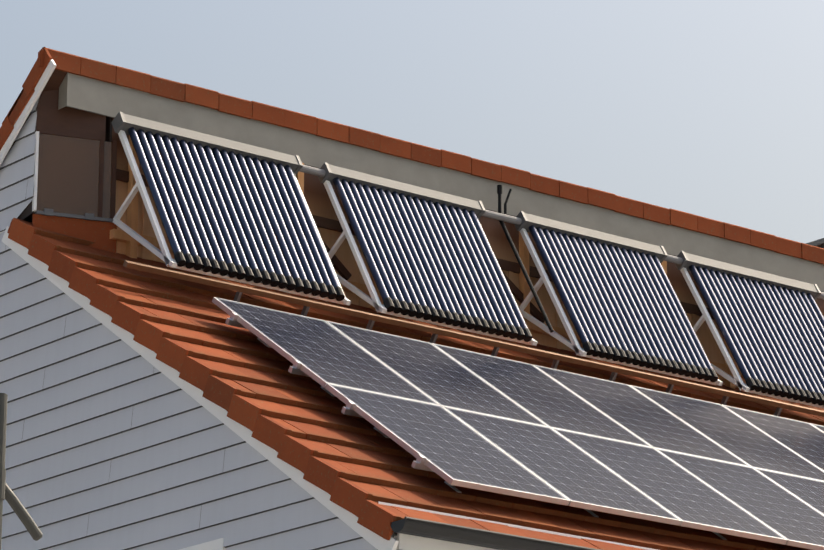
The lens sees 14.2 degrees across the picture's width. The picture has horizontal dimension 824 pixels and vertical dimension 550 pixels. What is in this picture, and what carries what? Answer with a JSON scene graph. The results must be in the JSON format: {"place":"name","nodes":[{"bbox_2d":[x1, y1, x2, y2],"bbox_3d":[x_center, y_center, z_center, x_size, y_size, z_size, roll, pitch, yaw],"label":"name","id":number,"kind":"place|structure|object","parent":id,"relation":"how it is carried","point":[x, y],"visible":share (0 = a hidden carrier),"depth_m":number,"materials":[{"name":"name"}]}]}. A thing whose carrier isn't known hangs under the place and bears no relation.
{"place":"outdoors","nodes":[
{"label":"outdoors","id":0,"kind":"place"},
{"bbox_2d":[5,127,224,529],"bbox_3d":[-3.397,3.736,24.249,0.001,10.050,10.160,13,-20,-37],"label":"gable backing","id":1,"kind":"object","parent":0,"point":[26,212],"visible":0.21,"depth_m":24.80,"materials":[{"name":"grey"}]},
{"bbox_2d":[0,0,823,243],"label":"sky","id":2,"kind":"structure","parent":0,"point":[711,109],"materials":[{"name":"blue"}]},
{"bbox_2d":[806,238,823,247],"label":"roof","id":3,"kind":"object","parent":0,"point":[819,243],"visible":0.07,"depth_m":31.94,"materials":[{"name":"black metal"}]},
{"bbox_3d":[3.690,1.865,26.969,13.660,3.343,4.873,13,-20,-37],"label":"lower roof deck","id":4,"kind":"object","parent":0,"visible":0},
{"bbox_2d":[7,218,823,549],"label":"roof tiles","id":5,"kind":"object","parent":4,"relation":"on","point":[359,468],"visible":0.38,"depth_m":22.71,"materials":[{"name":"brown tile"}]},
{"bbox_2d":[123,165,823,416],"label":"pipes","id":6,"kind":"object","parent":5,"relation":"on","point":[436,331],"visible":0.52,"depth_m":26.11,"materials":[{"name":"brown"}]},
{"bbox_2d":[111,111,350,304],"bbox_3d":[-1.351,-0.492,25.112,1.694,1.377,0.837,13,-20,-37],"label":"tube collector","id":7,"kind":"object","parent":6,"relation":"attached to","point":[231,210],"visible":1,"depth_m":25.02,"materials":[{"name":"glass"}]},
{"bbox_2d":[318,162,537,345],"bbox_3d":[0.136,-0.154,26.262,1.614,1.377,0.837,13,-20,-37],"label":"tube collector","id":8,"kind":"object","parent":6,"relation":"attached to","point":[429,256],"visible":1,"depth_m":26.17,"materials":[{"name":"glass"}]},
{"bbox_2d":[514,211,722,385],"bbox_3d":[1.720,0.205,27.487,1.604,1.377,0.837,13,-20,-37],"label":"tube collector","id":9,"kind":"object","parent":6,"relation":"attached to","point":[620,301],"visible":1,"depth_m":27.39,"materials":[{"name":"glass"}]},
{"bbox_2d":[675,251,823,408],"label":"tube collector","id":10,"kind":"object","parent":6,"relation":"attached to","point":[771,327],"visible":1,"depth_m":28.48,"materials":[{"name":"glass"}]},
{"bbox_2d":[212,297,823,549],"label":"solar panels","id":11,"kind":"object","parent":5,"relation":"on","point":[451,416],"visible":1,"depth_m":23.77,"materials":[{"name":"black glass"}]},
{"bbox_2d":[105,116,823,388],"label":"clerestory wall","id":12,"kind":"structure","parent":4,"relation":"on","point":[135,217],"depth_m":26.45,"materials":[{"name":"brown wood"}]},
{"bbox_2d":[32,131,116,252],"bbox_3d":[-2.521,-0.575,24.881,0.650,0.990,0.068,6,-17,-20],"label":"wall panel","id":13,"kind":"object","parent":12,"relation":"attached to","point":[74,192],"depth_m":24.89,"materials":[{"name":"brown metal"}]},
{"bbox_3d":[2.061,6.950,27.834,13.360,5.900,10.060,13,-20,-37],"label":"house body","id":14,"kind":"object","parent":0,"visible":0},
{"bbox_2d":[3,69,113,221],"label":"roof deck soffit","id":15,"kind":"structure","parent":14,"relation":"on","point":[52,119],"depth_m":25.01,"materials":[{"name":"brown wood"}]},
{"bbox_2d":[0,47,823,263],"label":"roof tiles","id":16,"kind":"object","parent":15,"relation":"on","point":[163,87],"visible":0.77,"depth_m":26.80,"materials":[{"name":"brown tile"}]},
{"bbox_2d":[0,59,56,164],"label":"barge board","id":17,"kind":"object","parent":16,"relation":"attached to","point":[38,89],"visible":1,"depth_m":24.94,"materials":[{"name":"white paint"}]},
{"bbox_2d":[58,72,823,292],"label":"fascia board","id":18,"kind":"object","parent":15,"relation":"attached to","point":[83,93],"depth_m":26.98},
{"label":"ground","id":19,"kind":"structure","parent":0,"visible":0},
{"bbox_2d":[0,393,42,549],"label":"steel mast","id":20,"kind":"object","parent":19,"relation":"on","point":[8,495],"visible":1,"depth_m":15.69,"materials":[{"name":"grey metal"}]},
{"bbox_2d":[0,94,376,549],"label":"gable siding","id":21,"kind":"object","parent":19,"relation":"on","point":[164,458],"visible":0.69,"depth_m":23.36,"materials":[{"name":"grey wood"}]},
{"bbox_2d":[179,538,224,549],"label":"gable window","id":22,"kind":"structure","parent":21,"relation":"in","point":[216,544],"depth_m":22.12,"materials":[{"name":"white"}]},
{"bbox_2d":[2,226,497,549],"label":"roof edge trim","id":23,"kind":"structure","parent":21,"relation":"attached to","point":[375,540],"depth_m":22.00,"materials":[{"name":"white paint"}]},
{"bbox_2d":[391,516,599,549],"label":"gutter","id":24,"kind":"object","parent":23,"relation":"attached to","point":[452,533],"visible":1,"depth_m":20.76,"materials":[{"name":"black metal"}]},
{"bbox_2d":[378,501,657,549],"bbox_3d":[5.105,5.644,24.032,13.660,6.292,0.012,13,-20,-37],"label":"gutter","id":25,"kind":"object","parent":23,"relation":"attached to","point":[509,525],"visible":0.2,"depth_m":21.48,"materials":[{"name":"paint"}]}
]}

